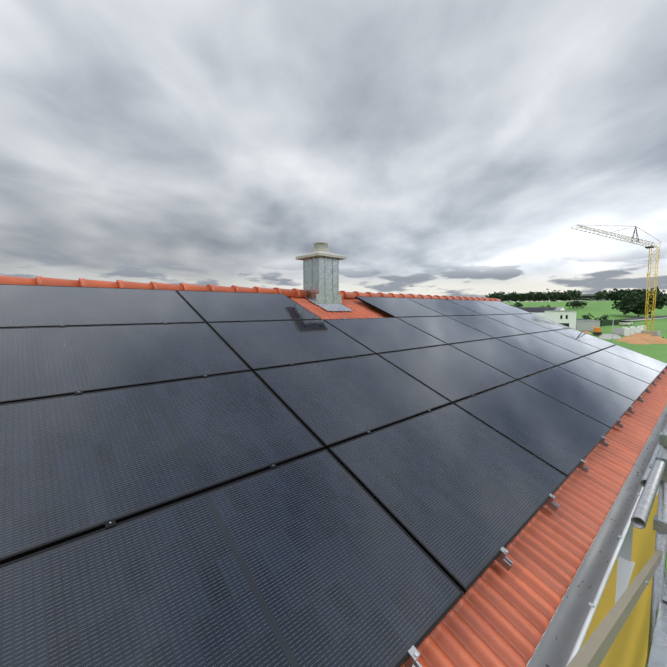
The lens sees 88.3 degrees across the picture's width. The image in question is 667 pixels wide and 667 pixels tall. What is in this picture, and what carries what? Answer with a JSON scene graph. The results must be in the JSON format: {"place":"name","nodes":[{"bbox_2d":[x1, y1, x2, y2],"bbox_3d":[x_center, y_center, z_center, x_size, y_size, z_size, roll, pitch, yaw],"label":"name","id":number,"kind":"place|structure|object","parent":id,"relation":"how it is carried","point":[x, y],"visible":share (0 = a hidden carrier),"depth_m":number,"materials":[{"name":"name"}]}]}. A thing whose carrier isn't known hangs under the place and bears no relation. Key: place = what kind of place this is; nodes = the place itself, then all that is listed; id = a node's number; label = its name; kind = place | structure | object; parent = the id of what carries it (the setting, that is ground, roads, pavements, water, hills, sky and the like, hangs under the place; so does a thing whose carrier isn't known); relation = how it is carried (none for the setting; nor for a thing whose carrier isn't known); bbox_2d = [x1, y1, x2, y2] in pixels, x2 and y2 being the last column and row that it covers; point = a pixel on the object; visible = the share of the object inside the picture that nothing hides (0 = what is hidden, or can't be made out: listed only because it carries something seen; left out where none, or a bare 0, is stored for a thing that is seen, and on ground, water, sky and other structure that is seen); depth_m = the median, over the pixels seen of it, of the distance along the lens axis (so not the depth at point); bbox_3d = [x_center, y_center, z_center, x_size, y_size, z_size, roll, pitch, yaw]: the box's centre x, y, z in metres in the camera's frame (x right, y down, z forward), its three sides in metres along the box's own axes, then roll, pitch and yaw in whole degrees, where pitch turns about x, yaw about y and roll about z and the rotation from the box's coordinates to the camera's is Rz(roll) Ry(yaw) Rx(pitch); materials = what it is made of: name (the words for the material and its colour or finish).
{"place":"outdoors","nodes":[
{"label":"outdoors","id":0,"kind":"place"},
{"bbox_2d":[0,0,666,301],"label":"sky","id":1,"kind":"structure","parent":0,"point":[454,148],"materials":[{"name":"grey"}]},
{"bbox_2d":[503,301,666,666],"bbox_3d":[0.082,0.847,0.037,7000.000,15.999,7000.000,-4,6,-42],"label":"terrain","id":2,"kind":"structure","parent":0,"point":[597,309],"depth_m":149.66,"materials":[{"name":"green plant"}]},
{"bbox_2d":[485,286,666,322],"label":"trees","id":3,"kind":"object","parent":2,"relation":"on","point":[633,300],"materials":[{"name":"green plant"}]},
{"bbox_2d":[516,294,666,339],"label":"buildings","id":4,"kind":"structure","parent":2,"relation":"on","point":[562,315],"depth_m":97.58,"materials":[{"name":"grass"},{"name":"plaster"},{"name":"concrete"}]},
{"bbox_2d":[526,404,666,666],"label":"house","id":5,"kind":"structure","parent":2,"relation":"on","point":[629,647],"depth_m":5.19,"materials":[{"name":"paint"}]},
{"bbox_2d":[0,275,500,301],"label":"ridge caps","id":6,"kind":"object","parent":5,"relation":"on","point":[83,282],"visible":0.65,"depth_m":4.97,"materials":[{"name":"ceramic"}]},
{"bbox_2d":[287,296,666,666],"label":"roof tiles","id":7,"kind":"object","parent":5,"relation":"on","point":[498,615],"visible":0.12,"depth_m":2.12,"materials":[{"name":"ceramic"}]},
{"bbox_2d":[303,257,352,310],"bbox_3d":[-0.140,-0.826,6.380,0.660,1.120,0.825,-4,6,-42],"label":"chimney shaft","id":8,"kind":"object","parent":7,"relation":"on","point":[321,281],"visible":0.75,"depth_m":6.30,"materials":[{"name":"grey metal"}]},
{"bbox_2d":[296,251,345,259],"bbox_3d":[-0.237,-1.442,6.443,0.680,0.100,0.680,-4,6,-42],"label":"chimney cap","id":9,"kind":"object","parent":8,"relation":"on","point":[322,254],"depth_m":6.22,"materials":[{"name":"beige concrete"}]},
{"bbox_2d":[312,242,329,252],"bbox_3d":[-0.237,-1.589,6.433,0.350,0.205,0.350,-4,6,-42],"label":"chimney pot","id":10,"kind":"object","parent":9,"relation":"on","point":[320,246],"visible":0.77,"depth_m":6.31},
{"bbox_2d":[0,284,666,666],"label":"solar panels","id":11,"kind":"object","parent":7,"relation":"on","point":[338,536],"visible":1,"depth_m":2.18,"materials":[{"name":"black glass"}]},
{"bbox_2d":[59,313,666,666],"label":"solar panel clamps","id":12,"kind":"object","parent":11,"relation":"attached to","point":[504,561],"visible":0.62,"depth_m":2.32,"materials":[{"name":"silver metal"}]},
{"bbox_2d":[527,405,666,666],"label":"gutter","id":13,"kind":"object","parent":5,"relation":"attached to","point":[569,624],"visible":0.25,"depth_m":2.17,"materials":[{"name":"metal"}]},
{"bbox_2d":[546,415,665,666],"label":"gutter debris","id":14,"kind":"object","parent":13,"relation":"in","point":[610,537],"visible":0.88,"depth_m":2.77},
{"bbox_2d":[588,493,640,607],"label":"gutter brackets","id":15,"kind":"object","parent":13,"relation":"on","point":[590,603],"visible":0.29,"depth_m":1.91,"materials":[{"name":"silver metal"}]},
{"bbox_2d":[567,423,666,666],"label":"scaffold","id":16,"kind":"object","parent":2,"relation":"on","point":[594,649],"visible":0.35,"depth_m":1.68,"materials":[{"name":"grey metal"}]},
{"bbox_2d":[571,224,663,337],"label":"tower crane","id":17,"kind":"object","parent":2,"relation":"on","point":[653,332],"visible":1,"depth_m":77.07,"materials":[{"name":"yellow painted steel"}]},
{"bbox_2d":[583,331,666,344],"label":"sand heaps","id":18,"kind":"object","parent":2,"relation":"on","point":[641,338],"visible":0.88,"depth_m":75.16,"materials":[{"name":"sand"}]}
]}

